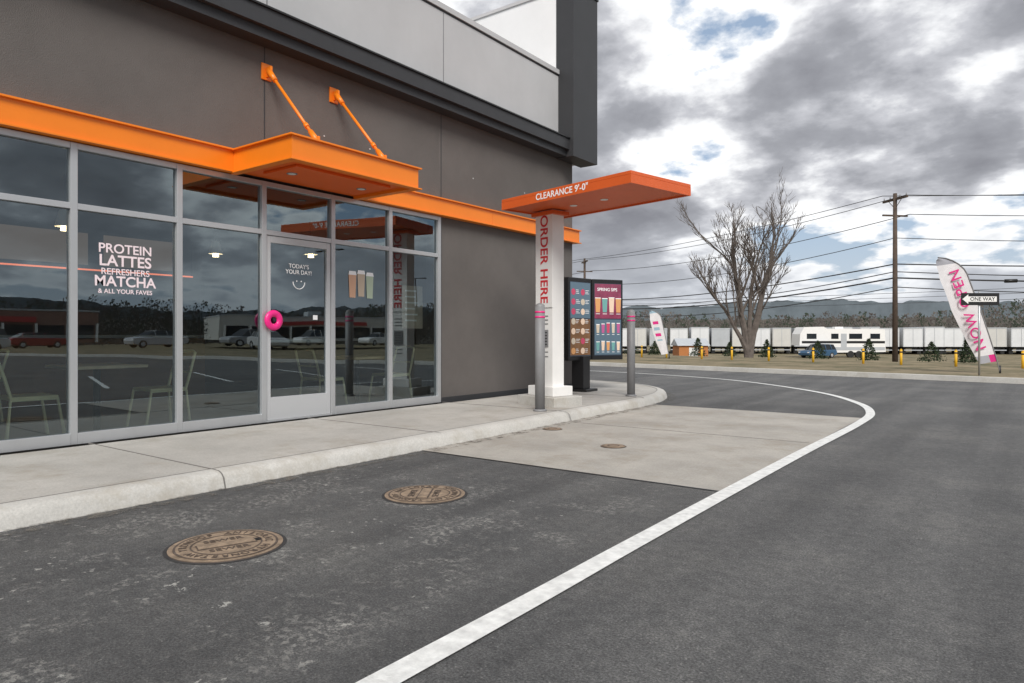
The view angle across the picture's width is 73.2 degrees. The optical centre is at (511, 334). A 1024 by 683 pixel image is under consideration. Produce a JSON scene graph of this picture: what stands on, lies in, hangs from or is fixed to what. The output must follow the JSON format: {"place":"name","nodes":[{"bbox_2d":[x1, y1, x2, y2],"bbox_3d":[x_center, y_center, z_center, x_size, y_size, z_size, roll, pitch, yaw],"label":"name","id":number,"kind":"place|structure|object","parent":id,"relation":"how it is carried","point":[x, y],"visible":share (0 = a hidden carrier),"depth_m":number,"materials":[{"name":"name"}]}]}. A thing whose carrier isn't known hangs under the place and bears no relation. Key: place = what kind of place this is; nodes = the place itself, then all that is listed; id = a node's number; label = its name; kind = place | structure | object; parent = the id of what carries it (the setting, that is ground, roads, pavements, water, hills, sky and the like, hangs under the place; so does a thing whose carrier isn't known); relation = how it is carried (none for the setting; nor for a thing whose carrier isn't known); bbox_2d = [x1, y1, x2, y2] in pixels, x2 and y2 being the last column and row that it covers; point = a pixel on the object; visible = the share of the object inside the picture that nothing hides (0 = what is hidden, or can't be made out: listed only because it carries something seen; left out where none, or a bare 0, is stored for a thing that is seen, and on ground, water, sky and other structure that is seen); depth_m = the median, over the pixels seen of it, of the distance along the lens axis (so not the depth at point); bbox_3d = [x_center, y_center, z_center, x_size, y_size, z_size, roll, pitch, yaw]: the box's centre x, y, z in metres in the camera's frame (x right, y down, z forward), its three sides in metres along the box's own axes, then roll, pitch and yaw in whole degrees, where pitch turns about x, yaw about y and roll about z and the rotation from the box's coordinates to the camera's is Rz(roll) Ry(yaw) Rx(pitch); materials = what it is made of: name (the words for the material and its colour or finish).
{"place":"outdoors","nodes":[
{"label":"outdoors","id":0,"kind":"place"},
{"bbox_2d":[0,246,200,334],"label":"interior back wall","id":1,"kind":"structure","parent":0,"point":[32,300],"depth_m":13.87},
{"bbox_2d":[95,275,155,288],"bbox_3d":[-4.001,-0.551,7.160,0.002,0.109,0.608,0,0,36],"label":"window lettering","id":2,"kind":"object","parent":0,"point":[98,280],"depth_m":7.12},
{"bbox_2d":[100,254,150,268],"bbox_3d":[-4.002,-0.761,7.158,0.002,0.116,0.513,0,0,36],"label":"window lettering","id":3,"kind":"object","parent":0,"point":[123,257],"depth_m":7.17},
{"bbox_2d":[0,382,435,454],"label":"interior floor","id":4,"kind":"structure","parent":0,"point":[215,400],"depth_m":9.78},
{"bbox_2d":[0,363,65,438],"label":"cafe chair","id":5,"kind":"object","parent":4,"relation":"on","point":[11,398],"visible":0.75,"depth_m":6.73,"materials":[{"name":"beige"}]},
{"bbox_2d":[0,433,70,452],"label":"sill","id":6,"kind":"structure","parent":4,"relation":"on","point":[32,442],"depth_m":6.46,"materials":[{"name":"metal"}]},
{"bbox_2d":[66,142,77,444],"bbox_3d":[-4.312,-0.405,6.761,0.105,2.950,0.064,0,0,36],"label":"mullion","id":7,"kind":"object","parent":6,"relation":"on","point":[72,294],"visible":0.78,"depth_m":6.73,"materials":[{"name":"metal"}]},
{"bbox_2d":[78,143,176,169],"bbox_3d":[-4.001,-1.850,7.184,0.102,0.060,0.986,0,0,36],"label":"head","id":8,"kind":"object","parent":7,"relation":"attached to","point":[98,151],"visible":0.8,"depth_m":7.13},
{"bbox_2d":[78,203,176,222],"bbox_3d":[-4.001,-1.260,7.184,0.102,0.060,0.986,0,0,36],"label":"transom","id":9,"kind":"object","parent":7,"relation":"attached to","point":[122,213],"visible":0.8,"depth_m":7.13,"materials":[{"name":"metal"}]},
{"bbox_2d":[45,363,147,429],"bbox_3d":[-4.452,0.693,7.399,0.760,0.755,0.720,0,0,36],"label":"cafe table","id":10,"kind":"object","parent":4,"relation":"on","point":[96,367],"visible":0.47,"depth_m":7.37,"materials":[{"name":"black metal"}]},
{"bbox_2d":[0,338,204,407],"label":"counter","id":11,"kind":"object","parent":4,"relation":"on","point":[25,369],"visible":0.78,"depth_m":11.18,"materials":[{"name":"grey paint"}]},
{"bbox_2d":[0,335,208,337],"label":"counter top","id":12,"kind":"object","parent":11,"relation":"attached to","point":[101,336],"visible":1,"depth_m":11.18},
{"bbox_2d":[125,349,195,426],"bbox_3d":[-4.015,0.622,7.939,0.473,0.901,0.639,0,0,36],"label":"cafe chair","id":13,"kind":"object","parent":4,"relation":"on","point":[159,389],"visible":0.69,"depth_m":7.93,"materials":[{"name":"beige"}]},
{"bbox_2d":[0,137,411,246],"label":"interior ceiling","id":14,"kind":"structure","parent":4,"relation":"on","point":[29,169],"depth_m":10.18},
{"bbox_2d":[0,220,191,275],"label":"menu bulkhead","id":15,"kind":"object","parent":14,"relation":"attached to","point":[95,237],"visible":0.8,"depth_m":11.55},
{"bbox_2d":[0,224,87,264],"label":"interior menu screen","id":16,"kind":"object","parent":15,"relation":"attached to","point":[30,243],"visible":1,"depth_m":10.82,"materials":[{"name":"grey"}]},
{"bbox_2d":[103,235,171,270],"bbox_3d":[-6.486,-1.420,12.139,0.028,0.520,1.300,0,0,36],"label":"interior menu screen","id":17,"kind":"object","parent":15,"relation":"attached to","point":[160,257],"visible":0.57,"depth_m":12.09,"materials":[{"name":"grey"}]},
{"bbox_2d":[183,413,261,431],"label":"sill","id":18,"kind":"structure","parent":4,"relation":"on","point":[213,423],"depth_m":7.96,"materials":[{"name":"metal"}]},
{"bbox_2d":[257,181,266,422],"bbox_3d":[-3.063,-0.405,8.449,0.105,2.950,0.064,0,0,36],"label":"mullion","id":19,"kind":"object","parent":18,"relation":"on","point":[262,302],"visible":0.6,"depth_m":8.42,"materials":[{"name":"metal"}]},
{"bbox_2d":[183,165,261,185],"bbox_3d":[-3.376,-1.850,8.028,0.102,0.060,0.986,0,0,36],"label":"head","id":20,"kind":"object","parent":19,"relation":"attached to","point":[218,175],"visible":0.8,"depth_m":7.97},
{"bbox_2d":[267,182,330,199],"bbox_3d":[-2.752,-1.850,8.872,0.102,0.060,0.986,0,0,36],"label":"head","id":21,"kind":"object","parent":19,"relation":"attached to","point":[294,190],"visible":0.8,"depth_m":8.82},
{"bbox_2d":[267,230,330,242],"bbox_3d":[-2.752,-1.260,8.872,0.102,0.060,0.986,0,0,36],"label":"transom","id":22,"kind":"object","parent":19,"relation":"attached to","point":[296,236],"visible":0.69,"depth_m":8.82,"materials":[{"name":"metal"}]},
{"bbox_2d":[294,347,347,403],"bbox_3d":[-2.699,0.622,9.718,0.473,0.901,0.639,0,0,36],"label":"cafe chair","id":23,"kind":"object","parent":4,"relation":"on","point":[319,378],"visible":0.72,"depth_m":9.61,"materials":[{"name":"beige"}]},
{"bbox_2d":[321,355,384,402],"bbox_3d":[-2.311,0.693,10.293,0.760,0.755,0.720,0,0,36],"label":"cafe table","id":24,"kind":"object","parent":4,"relation":"on","point":[356,358],"visible":0.58,"depth_m":10.26,"materials":[{"name":"black metal"}]},
{"bbox_2d":[335,400,389,413],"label":"sill","id":25,"kind":"structure","parent":4,"relation":"on","point":[360,407],"depth_m":9.66,"materials":[{"name":"metal"}]},
{"bbox_2d":[327,195,334,414],"bbox_3d":[-2.438,-0.405,9.293,0.105,2.950,0.064,0,0,36],"label":"mullion","id":26,"kind":"object","parent":25,"relation":"on","point":[331,218],"visible":0.66,"depth_m":9.25,"materials":[{"name":"metal"}]},
{"bbox_2d":[335,195,388,210],"bbox_3d":[-2.127,-1.850,9.716,0.102,0.060,0.986,0,0,36],"label":"head","id":27,"kind":"object","parent":26,"relation":"attached to","point":[340,199],"visible":0.8,"depth_m":9.67},
{"bbox_2d":[385,206,392,407],"bbox_3d":[-1.813,-0.405,10.137,0.105,2.950,0.064,0,0,36],"label":"mullion","id":28,"kind":"object","parent":25,"relation":"on","point":[389,308],"visible":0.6,"depth_m":10.11,"materials":[{"name":"metal"}]},
{"bbox_2d":[335,239,388,250],"bbox_3d":[-2.127,-1.260,9.716,0.102,0.060,0.986,0,0,36],"label":"transom","id":29,"kind":"object","parent":28,"relation":"attached to","point":[360,245],"visible":0.8,"depth_m":9.67,"materials":[{"name":"metal"}]},
{"bbox_2d":[393,207,437,220],"bbox_3d":[-1.502,-1.850,10.560,0.102,0.060,0.986,0,0,36],"label":"head","id":30,"kind":"object","parent":28,"relation":"attached to","point":[414,214],"visible":0.89,"depth_m":10.52},
{"bbox_2d":[368,346,414,401],"bbox_3d":[-1.874,0.622,10.833,0.473,0.901,0.639,0,0,36],"label":"cafe chair","id":31,"kind":"object","parent":4,"relation":"on","point":[397,374],"visible":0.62,"depth_m":10.85,"materials":[{"name":"beige"}]},
{"bbox_2d":[393,395,438,407],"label":"sill","id":32,"kind":"structure","parent":4,"relation":"on","point":[404,402],"depth_m":10.51,"materials":[{"name":"metal"}]},
{"bbox_2d":[427,114,571,403],"bbox_3d":[-0.061,-1.170,12.703,0.250,4.740,4.050,0,0,36],"label":"wall end bay","id":33,"kind":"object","parent":4,"relation":"on","point":[488,289],"depth_m":11.96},
{"bbox_2d":[434,216,440,402],"bbox_3d":[-1.189,-0.405,10.981,0.105,2.950,0.064,0,0,36],"label":"mullion","id":34,"kind":"object","parent":33,"relation":"attached to","point":[437,311],"visible":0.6,"depth_m":10.95,"materials":[{"name":"metal"}]},
{"bbox_2d":[439,383,571,403],"bbox_3d":[0.045,1.050,12.624,0.015,0.100,4.050,0,0,36],"label":"wall base flashing","id":35,"kind":"object","parent":33,"relation":"attached to","point":[482,395],"depth_m":11.91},
{"bbox_2d":[0,0,438,211],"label":"wall","id":36,"kind":"structure","parent":0,"point":[141,63],"depth_m":7.66,"materials":[{"name":"grey paint"}]},
{"bbox_2d":[0,96,233,173],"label":"orange band","id":37,"kind":"object","parent":36,"relation":"attached to","point":[26,114],"visible":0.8,"depth_m":6.95,"materials":[{"name":"metal"}]},
{"bbox_2d":[0,93,232,149],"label":"band flange","id":38,"kind":"object","parent":37,"relation":"attached to","point":[99,117],"visible":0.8,"depth_m":6.90,"materials":[{"name":"orange metal"}]},
{"bbox_2d":[0,122,234,171],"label":"band flange","id":39,"kind":"object","parent":37,"relation":"attached to","point":[95,142],"visible":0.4,"depth_m":6.91,"materials":[{"name":"orange metal"}]},
{"bbox_2d":[244,161,402,195],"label":"canopy soffit","id":40,"kind":"structure","parent":36,"relation":"attached to","point":[257,173],"depth_m":8.52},
{"bbox_2d":[230,136,292,174],"bbox_3d":[-2.835,-2.010,7.777,1.110,0.260,0.070,0,0,36],"label":"canopy side","id":41,"kind":"object","parent":40,"relation":"attached to","point":[266,152],"visible":0.79,"depth_m":7.71,"materials":[{"name":"orange metal"}]},
{"bbox_2d":[263,164,389,193],"bbox_3d":[-2.245,-1.902,8.491,0.650,0.034,1.420,0,0,36],"label":"soffit panel","id":42,"kind":"object","parent":40,"relation":"attached to","point":[324,178],"visible":1,"depth_m":8.36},
{"bbox_2d":[288,135,417,189],"bbox_3d":[-1.811,-2.010,8.169,0.070,0.260,1.920,0,0,36],"label":"canopy front","id":43,"kind":"object","parent":40,"relation":"attached to","point":[317,152],"visible":1,"depth_m":8.02,"materials":[{"name":"orange metal"}]},
{"bbox_2d":[289,157,421,189],"bbox_3d":[-1.769,-1.887,8.138,0.035,0.015,1.990,0,0,36],"label":"canopy lip","id":44,"kind":"object","parent":43,"relation":"attached to","point":[331,167],"visible":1,"depth_m":8.01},
{"bbox_2d":[231,132,421,169],"bbox_3d":[-2.251,-2.150,8.495,1.235,0.017,1.990,0,0,36],"label":"canopy top flange","id":45,"kind":"object","parent":36,"relation":"attached to","point":[309,138],"visible":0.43,"depth_m":7.83,"materials":[{"name":"orange metal"}]},
{"bbox_2d":[141,0,565,157],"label":"cornice soffit","id":46,"kind":"structure","parent":36,"relation":"attached to","point":[213,17],"depth_m":9.14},
{"bbox_2d":[197,0,568,149],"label":"cornice face","id":47,"kind":"object","parent":36,"relation":"attached to","point":[262,16],"visible":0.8,"depth_m":9.47},
{"bbox_2d":[257,0,557,131],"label":"parapet wall","id":48,"kind":"structure","parent":47,"relation":"on","point":[408,33],"depth_m":10.96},
{"bbox_2d":[422,0,557,75],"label":"coping shadow line","id":49,"kind":"object","parent":48,"relation":"attached to","point":[438,8],"visible":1,"depth_m":11.89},
{"bbox_2d":[426,0,558,74],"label":"parapet coping","id":50,"kind":"object","parent":48,"relation":"on","point":[460,16],"visible":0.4,"depth_m":11.96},
{"bbox_2d":[250,0,570,138],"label":"cornice cap","id":51,"kind":"object","parent":47,"relation":"on","point":[357,45],"visible":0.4,"depth_m":9.72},
{"bbox_2d":[353,188,412,199],"bbox_3d":[-1.735,-2.010,9.264,1.110,0.260,0.070,0,0,36],"label":"canopy side","id":52,"kind":"object","parent":36,"relation":"attached to","point":[381,193],"visible":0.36,"depth_m":9.23,"materials":[{"name":"orange metal"}]},
{"bbox_2d":[360,192,578,243],"bbox_3d":[-0.390,-2.025,11.964,0.100,0.270,5.870,0,0,36],"label":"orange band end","id":53,"kind":"object","parent":36,"relation":"attached to","point":[424,202],"visible":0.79,"depth_m":11.31,"materials":[{"name":"metal"}]},
{"bbox_2d":[365,199,581,243],"bbox_3d":[-0.327,-1.899,11.936,0.035,0.018,5.900,0,0,36],"label":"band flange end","id":54,"kind":"object","parent":53,"relation":"attached to","point":[457,217],"visible":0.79,"depth_m":11.08,"materials":[{"name":"orange metal"}]},
{"bbox_2d":[201,217,426,397],"bbox_3d":[-4.114,-0.465,13.556,7.260,3.070,0.100,0,0,36],"label":"interior partition","id":55,"kind":"object","parent":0,"point":[229,301],"visible":0.57,"depth_m":13.26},
{"bbox_2d":[0,380,668,535],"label":"sidewalk","id":56,"kind":"structure","parent":0,"point":[50,486],"depth_m":6.34,"materials":[{"name":"concrete"}]},
{"bbox_2d":[78,422,176,443],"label":"sill","id":57,"kind":"structure","parent":56,"relation":"on","point":[100,435],"depth_m":7.12,"materials":[{"name":"metal"}]},
{"bbox_2d":[172,163,182,432],"bbox_3d":[-3.687,-0.405,7.605,0.105,2.950,0.064,0,0,36],"label":"mullion","id":58,"kind":"object","parent":57,"relation":"on","point":[177,300],"visible":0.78,"depth_m":7.58,"materials":[{"name":"metal"}]},
{"bbox_2d":[183,218,261,234],"bbox_3d":[-3.376,-1.260,8.028,0.102,0.060,0.986,0,0,36],"label":"transom","id":59,"kind":"object","parent":58,"relation":"attached to","point":[214,225],"visible":0.8,"depth_m":7.97,"materials":[{"name":"metal"}]},
{"bbox_2d":[267,413,331,421],"bbox_3d":[-2.740,1.061,8.864,0.110,0.018,0.986,0,0,36],"label":"threshold","id":60,"kind":"object","parent":56,"relation":"on","point":[298,417],"visible":0.74,"depth_m":8.80,"materials":[{"name":"metal"}]},
{"bbox_2d":[267,235,270,420],"bbox_3d":[-3.016,-0.087,8.499,0.060,2.274,0.060,0,0,36],"label":"stile","id":61,"kind":"object","parent":60,"relation":"on","point":[268,330],"visible":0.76,"depth_m":8.48,"materials":[{"name":"silver metal"}]},
{"bbox_2d":[264,310,282,330],"bbox_3d":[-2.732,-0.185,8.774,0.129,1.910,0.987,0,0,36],"label":"door handle","id":62,"kind":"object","parent":61,"relation":"attached to","point":[277,315],"depth_m":8.43,"materials":[{"name":"pink plastic"}]},
{"bbox_2d":[271,236,326,249],"bbox_3d":[-2.744,-1.182,8.867,0.060,0.084,0.854,0,0,36],"label":"top rail","id":63,"kind":"object","parent":61,"relation":"attached to","point":[297,242],"visible":1,"depth_m":8.83,"materials":[{"name":"silver metal"}]},
{"bbox_2d":[271,393,326,419],"bbox_3d":[-2.744,0.910,8.867,0.060,0.280,0.854,0,0,36],"label":"bottom rail","id":64,"kind":"object","parent":60,"relation":"on","point":[291,406],"visible":1,"depth_m":8.83,"materials":[{"name":"silver metal"}]},
{"bbox_2d":[324,243,329,413],"bbox_3d":[-2.473,-0.087,9.234,0.060,2.274,0.060,0,0,36],"label":"stile","id":65,"kind":"object","parent":60,"relation":"on","point":[327,320],"visible":1,"depth_m":9.21,"materials":[{"name":"silver metal"}]},
{"bbox_2d":[533,303,546,411],"bbox_3d":[0.393,0.310,9.711,0.200,1.520,0.200,0,0,36],"label":"bollard","id":66,"kind":"object","parent":56,"relation":"on","point":[539,357],"visible":1,"depth_m":9.65,"materials":[{"name":"grey metal"}]},
{"bbox_2d":[564,277,622,391],"bbox_3d":[1.496,0.000,13.340,1.414,2.160,0.540,0,0,-41],"label":"menu board","id":67,"kind":"object","parent":56,"relation":"on","point":[593,319],"visible":0.99,"depth_m":13.23,"materials":[{"name":"black metal"}]},
{"bbox_2d":[502,170,690,407],"bbox_3d":[1.102,-0.482,9.944,1.263,3.125,2.600,0,0,-41],"label":"order canopy","id":68,"kind":"object","parent":56,"relation":"on","point":[550,210],"visible":0.97,"depth_m":10.43,"materials":[{"name":"orange"}]},
{"bbox_2d":[626,309,636,396],"bbox_3d":[2.088,0.310,12.102,0.200,1.520,0.200,0,0,36],"label":"bollard","id":69,"kind":"object","parent":56,"relation":"on","point":[631,352],"visible":1,"depth_m":12.04,"materials":[{"name":"grey plastic"}]},
{"bbox_2d":[402,285,422,328],"bbox_3d":[-1.525,-0.425,10.558,0.008,0.650,0.440,0,0,36],"label":"window poster","id":70,"kind":"object","parent":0,"point":[418,307],"depth_m":10.55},
{"bbox_2d":[556,0,596,167],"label":"tower blade","id":71,"kind":"object","parent":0,"point":[576,43],"visible":1,"depth_m":13.73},
{"bbox_2d":[438,0,1023,307],"label":"sky","id":72,"kind":"structure","parent":0,"point":[855,101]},
{"bbox_2d":[590,345,1023,377],"bbox_3d":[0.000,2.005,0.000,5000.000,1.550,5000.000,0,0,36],"label":"ground","id":73,"kind":"structure","parent":0,"point":[1010,364],"depth_m":30.86,"materials":[{"name":"brown plant"}]},
{"bbox_2d":[0,366,1023,682],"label":"parking lot","id":74,"kind":"structure","parent":73,"relation":"on","point":[884,544],"depth_m":3.52,"materials":[{"name":"asphalt"}]},
{"bbox_2d":[162,529,286,564],"bbox_3d":[-1.623,1.196,3.926,0.653,0.028,0.653,0,0,-34],"label":"manhole cover","id":75,"kind":"object","parent":74,"relation":"on","point":[227,546],"visible":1,"depth_m":3.87,"materials":[{"name":"metal"}]},
{"bbox_2d":[382,485,467,504],"bbox_3d":[-0.653,1.196,5.186,0.642,0.028,0.642,0,0,1],"label":"manhole cover","id":76,"kind":"object","parent":74,"relation":"on","point":[424,494],"visible":1,"depth_m":5.13,"materials":[{"name":"metal"}]},
{"bbox_2d":[356,371,874,682],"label":"lane line","id":77,"kind":"object","parent":74,"relation":"on","point":[414,663],"visible":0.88,"depth_m":3.31,"materials":[{"name":"white paint"}]},
{"bbox_2d":[425,404,860,490],"bbox_3d":[1.920,1.196,8.656,3.490,0.001,5.800,0,0,36],"label":"drive pad","id":78,"kind":"object","parent":74,"relation":"on","point":[718,460],"visible":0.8,"depth_m":7.61,"materials":[{"name":"concrete"}]},
{"bbox_2d":[635,328,648,352],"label":"semi trailer","id":79,"kind":"object","parent":73,"relation":"on","point":[642,336],"visible":0.62,"depth_m":103.80,"materials":[{"name":"white metal"}]},
{"bbox_2d":[650,310,669,358],"bbox_3d":[7.709,0.013,36.010,1.045,2.634,0.100,0,0,0],"label":"feather flag","id":80,"kind":"object","parent":73,"relation":"on","point":[657,327],"visible":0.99,"depth_m":36.01,"materials":[{"name":"white fabric"}]},
{"bbox_2d":[671,338,709,355],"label":"storage shed","id":81,"kind":"structure","parent":73,"relation":"on","point":[682,346],"depth_m":76.27,"materials":[{"name":"brown"}]},
{"bbox_2d":[689,327,708,352],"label":"semi trailer","id":82,"kind":"object","parent":73,"relation":"on","point":[698,332],"visible":0.37,"depth_m":101.83,"materials":[{"name":"white metal"}]},
{"bbox_2d":[709,328,729,352],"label":"semi trailer","id":83,"kind":"object","parent":73,"relation":"on","point":[719,337],"visible":0.78,"depth_m":101.65,"materials":[{"name":"white metal"}]},
{"bbox_2d":[676,167,804,357],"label":"bare tree","id":84,"kind":"object","parent":73,"relation":"on","point":[747,337],"visible":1,"depth_m":41.79,"materials":[{"name":"grey plant"}]},
{"bbox_2d":[754,328,769,352],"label":"semi trailer","id":85,"kind":"object","parent":73,"relation":"on","point":[762,335],"visible":0.34,"depth_m":101.39,"materials":[{"name":"white metal"}]},
{"bbox_2d":[770,328,790,353],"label":"semi trailer","id":86,"kind":"object","parent":73,"relation":"on","point":[780,337],"visible":0.81,"depth_m":101.26,"materials":[{"name":"white metal"}]},
{"bbox_2d":[590,362,1023,383],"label":"verge curb","id":87,"kind":"structure","parent":73,"relation":"on","point":[892,375],"depth_m":20.19,"materials":[{"name":"concrete"}]},
{"bbox_2d":[798,344,836,357],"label":"blue car","id":88,"kind":"object","parent":73,"relation":"on","point":[831,350],"visible":0.68,"depth_m":83.63,"materials":[{"name":"blue paint"}]},
{"bbox_2d":[623,299,1023,345],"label":"distant tree line","id":89,"kind":"object","parent":73,"relation":"on","point":[921,320],"visible":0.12,"depth_m":154.88,"materials":[{"name":"plant"}]},
{"bbox_2d":[623,317,1023,344],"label":"wooded rise","id":90,"kind":"structure","parent":73,"relation":"on","point":[855,322],"depth_m":184.47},
{"bbox_2d":[791,327,885,357],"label":"travel trailer","id":91,"kind":"object","parent":73,"relation":"on","point":[849,342],"visible":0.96,"depth_m":84.75,"materials":[{"name":"white metal"}]},
{"bbox_2d":[882,193,907,361],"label":"utility pole","id":92,"kind":"object","parent":73,"relation":"on","point":[895,306],"visible":0.96,"depth_m":44.88,"materials":[{"name":"brown wood"}]},
{"bbox_2d":[573,194,1023,316],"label":"power lines","id":93,"kind":"object","parent":92,"relation":"attached to","point":[1004,281],"visible":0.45,"depth_m":49.59,"materials":[{"name":"black metal"}]},
{"bbox_2d":[884,328,922,353],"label":"semi trailer","id":94,"kind":"object","parent":73,"relation":"on","point":[911,338],"visible":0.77,"depth_m":98.63,"materials":[{"name":"white metal"}]},
{"bbox_2d":[903,327,944,353],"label":"semi trailer","id":95,"kind":"object","parent":73,"relation":"on","point":[936,335],"visible":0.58,"depth_m":98.37,"materials":[{"name":"white metal"}]},
{"bbox_2d":[917,341,946,361],"bbox_3d":[19.020,0.742,31.267,1.207,0.958,1.162,0,0,36],"label":"evergreen shrub","id":96,"kind":"object","parent":73,"relation":"on","point":[933,348],"visible":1,"depth_m":31.19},
{"bbox_2d":[932,328,963,353],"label":"semi trailer","id":97,"kind":"object","parent":73,"relation":"on","point":[954,338],"visible":0.48,"depth_m":98.64,"materials":[{"name":"white metal"}]},
{"bbox_2d":[953,340,977,362],"bbox_3d":[19.801,0.638,30.027,0.940,1.177,0.929,0,0,2],"label":"evergreen shrub","id":98,"kind":"object","parent":73,"relation":"on","point":[962,354],"visible":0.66,"depth_m":29.97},
{"bbox_2d":[936,257,1000,372],"bbox_3d":[14.702,-0.592,22.189,2.059,3.844,0.141,0,0,0],"label":"feather flag","id":99,"kind":"object","parent":73,"relation":"on","point":[954,279],"visible":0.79,"depth_m":22.20,"materials":[{"name":"white fabric"}]},
{"bbox_2d":[961,291,998,375],"bbox_3d":[14.151,-0.045,20.890,1.160,2.550,0.080,0,0,0],"label":"one way sign","id":100,"kind":"object","parent":73,"relation":"on","point":[978,298],"visible":1,"depth_m":20.86,"materials":[{"name":"metal"}]},
{"bbox_2d":[971,327,1006,353],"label":"semi trailer","id":101,"kind":"object","parent":73,"relation":"on","point":[998,335],"visible":0.43,"depth_m":98.29,"materials":[{"name":"white metal"}]},
{"bbox_2d":[1004,328,1023,353],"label":"semi trailer","id":102,"kind":"object","parent":73,"relation":"on","point":[1015,338],"visible":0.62,"depth_m":97.74,"materials":[{"name":"white metal"}]},
{"bbox_2d":[623,299,1023,320],"bbox_3d":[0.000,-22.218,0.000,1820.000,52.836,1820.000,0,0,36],"label":"distant hills","id":103,"kind":"structure","parent":0,"point":[835,307],"depth_m":825.63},
{"bbox_3d":[-11.890,-3.475,8.922,14.270,0.150,23.700,0,0,37],"label":"roof","id":104,"kind":"object","parent":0,"visible":0},
{"bbox_2d":[475,0,573,165],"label":"tower wall","id":105,"kind":"structure","parent":104,"relation":"on","point":[529,26],"depth_m":14.13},
{"bbox_3d":[-4.936,-0.405,5.917,0.105,2.950,0.064,0,0,37],"label":"mullion","id":106,"kind":"object","parent":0,"visible":0},
{"bbox_2d":[0,127,69,148],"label":"head","id":107,"kind":"object","parent":106,"relation":"attached to","point":[31,138],"visible":1,"depth_m":6.47},
{"bbox_2d":[0,193,69,208],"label":"transom","id":108,"kind":"object","parent":106,"relation":"attached to","point":[20,199],"visible":1,"depth_m":6.47,"materials":[{"name":"metal"}]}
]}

